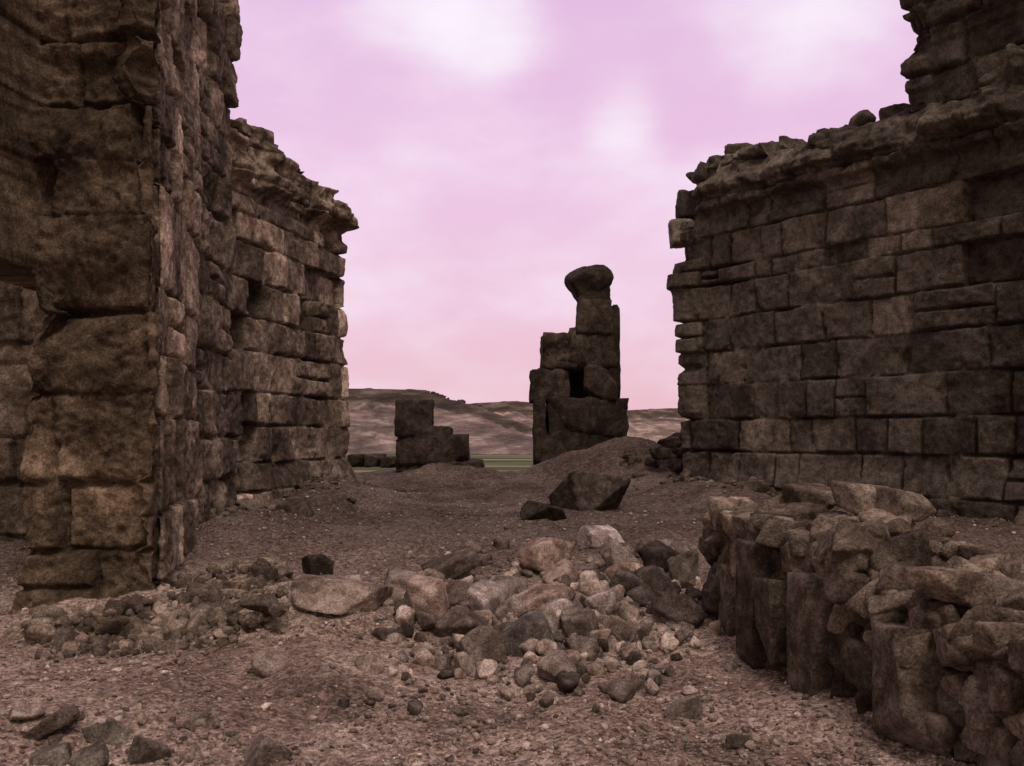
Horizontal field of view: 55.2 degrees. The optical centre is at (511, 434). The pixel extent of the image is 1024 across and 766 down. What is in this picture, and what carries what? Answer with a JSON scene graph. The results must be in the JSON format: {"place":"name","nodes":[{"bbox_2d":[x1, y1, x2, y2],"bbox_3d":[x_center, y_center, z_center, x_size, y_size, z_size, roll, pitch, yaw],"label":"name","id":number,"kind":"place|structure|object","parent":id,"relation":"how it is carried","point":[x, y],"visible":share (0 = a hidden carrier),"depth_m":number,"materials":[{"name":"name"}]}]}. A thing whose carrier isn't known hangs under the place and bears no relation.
{"place":"outdoors","nodes":[
{"label":"outdoors","id":0,"kind":"place"},
{"bbox_2d":[227,118,358,505],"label":"ruined wall","id":1,"kind":"structure","parent":0,"point":[288,329],"depth_m":15.56,"materials":[{"name":"brown stone"}]},
{"bbox_2d":[344,388,532,454],"bbox_3d":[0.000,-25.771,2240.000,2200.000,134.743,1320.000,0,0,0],"label":"mesa hill","id":2,"kind":"structure","parent":0,"point":[371,428],"depth_m":1856.83,"materials":[{"name":"stone"}]},
{"bbox_2d":[428,391,481,405],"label":"ridge outcrop rocks","id":3,"kind":"object","parent":2,"relation":"on","point":[461,400],"visible":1,"depth_m":1957.43,"materials":[{"name":"stone"}]},
{"bbox_2d":[0,436,1023,765],"bbox_3d":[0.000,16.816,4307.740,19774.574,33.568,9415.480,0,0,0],"label":"ground","id":4,"kind":"structure","parent":0,"point":[508,480],"depth_m":6.33,"materials":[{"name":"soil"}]},
{"bbox_2d":[0,0,242,614],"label":"ruined tower","id":5,"kind":"structure","parent":4,"relation":"on","point":[121,418],"depth_m":8.30,"materials":[{"name":"brown stone"}]},
{"bbox_2d":[20,553,292,662],"bbox_3d":[-2.966,1.338,8.101,2.329,0.548,3.590,0,0,-17],"label":"tower base rubble","id":6,"kind":"object","parent":4,"relation":"on","point":[125,621],"visible":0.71,"depth_m":7.11,"materials":[{"name":"stone"}]},
{"bbox_2d":[301,554,333,574],"bbox_3d":[-1.945,1.328,9.814,0.271,0.284,0.239,0,0,-37],"label":"basalt block","id":7,"kind":"object","parent":4,"relation":"on","point":[317,564],"depth_m":9.72,"materials":[{"name":"stone"}]},
{"bbox_2d":[290,574,392,614],"bbox_3d":[-1.262,1.181,7.256,0.691,0.282,0.678,0,0,0],"label":"fallen stone slab","id":8,"kind":"object","parent":4,"relation":"on","point":[324,594],"depth_m":7.09,"materials":[{"name":"brown stone"}]},
{"bbox_2d":[348,453,396,467],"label":"stone kerb","id":9,"kind":"structure","parent":4,"relation":"on","point":[371,460],"depth_m":21.83,"materials":[{"name":"brown stone"}]},
{"bbox_2d":[7,645,749,765],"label":"foreground stones","id":10,"kind":"object","parent":4,"relation":"on","point":[262,750],"visible":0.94,"depth_m":4.87,"materials":[{"name":"brown stone"}]},
{"bbox_2d":[394,398,484,472],"bbox_3d":[-1.636,0.318,20.295,2.196,2.138,1.566,0,0,0],"label":"broken wall stub","id":11,"kind":"object","parent":4,"relation":"on","point":[422,439],"visible":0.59,"depth_m":20.06,"materials":[{"name":"brown stone"}]},
{"bbox_2d":[348,535,736,714],"bbox_3d":[0.219,1.314,8.099,3.536,0.585,5.767,0,0,0],"label":"rubble pile","id":12,"kind":"object","parent":4,"relation":"on","point":[486,625],"visible":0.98,"depth_m":7.08,"materials":[{"name":"stone"}]},
{"bbox_2d":[520,500,566,520],"bbox_3d":[0.459,1.051,13.265,0.663,0.301,0.470,0,0,27],"label":"basalt block","id":13,"kind":"object","parent":4,"relation":"on","point":[532,510],"depth_m":13.10,"materials":[{"name":"stone"}]},
{"bbox_2d":[529,264,628,464],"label":"standing stone pillar","id":14,"kind":"structure","parent":4,"relation":"on","point":[575,382],"depth_m":20.69,"materials":[{"name":"brown stone"}]},
{"bbox_2d":[548,471,630,510],"bbox_3d":[1.164,0.906,14.891,1.233,0.718,0.866,0,0,0],"label":"boulder","id":15,"kind":"object","parent":4,"relation":"on","point":[579,491],"visible":0.92,"depth_m":14.58,"materials":[{"name":"stone"}]},
{"bbox_2d":[575,525,624,548],"bbox_3d":[1.000,1.176,11.251,0.481,0.262,0.380,0,0,-33],"label":"dressed stone block","id":16,"kind":"object","parent":4,"relation":"on","point":[593,536],"depth_m":11.15,"materials":[{"name":"beige stone"}]},
{"bbox_2d":[208,469,1023,526],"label":"wall base rubble","id":17,"kind":"object","parent":4,"relation":"on","point":[295,505],"depth_m":14.46,"materials":[{"name":"stone"}]},
{"bbox_2d":[619,432,689,478],"bbox_3d":[2.994,0.556,19.685,2.187,1.296,2.960,0,0,0],"label":"collapsed wall rubble","id":18,"kind":"object","parent":4,"relation":"on","point":[669,446],"visible":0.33,"depth_m":18.73,"materials":[{"name":"brown stone"}]},
{"bbox_2d":[666,43,1023,521],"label":"ruined wall","id":19,"kind":"structure","parent":4,"relation":"on","point":[848,305],"depth_m":14.77,"materials":[{"name":"brown stone"}]},
{"bbox_2d":[668,103,909,248],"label":"loose cap stones","id":20,"kind":"object","parent":19,"relation":"on","point":[685,206],"visible":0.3,"depth_m":17.76,"materials":[{"name":"brown stone"}]},
{"bbox_2d":[899,0,1023,111],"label":"tower","id":21,"kind":"structure","parent":19,"relation":"on","point":[959,49],"depth_m":13.71,"materials":[{"name":"brown stone"}]},
{"bbox_2d":[934,544,1023,597],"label":"rock","id":22,"kind":"object","parent":4,"relation":"on","point":[1002,585],"visible":0.01,"depth_m":5.10,"materials":[{"name":"stone"}]},
{"bbox_2d":[698,496,1023,765],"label":"facing stones","id":23,"kind":"object","parent":22,"relation":"on","point":[806,615],"visible":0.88,"depth_m":5.20,"materials":[{"name":"brown stone"}]},
{"bbox_2d":[702,480,1023,671],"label":"top stones","id":24,"kind":"object","parent":22,"relation":"on","point":[953,582],"visible":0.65,"depth_m":5.36,"materials":[{"name":"stone"}]},
{"bbox_2d":[228,0,917,409],"label":"sky","id":25,"kind":"structure","parent":0,"point":[483,154],"materials":[{"name":"pink"}]},
{"bbox_2d":[471,401,689,442],"bbox_3d":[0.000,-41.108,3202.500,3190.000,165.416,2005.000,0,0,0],"label":"mesa hill","id":26,"kind":"structure","parent":0,"point":[655,425],"depth_m":2741.34,"materials":[{"name":"brown stone"}]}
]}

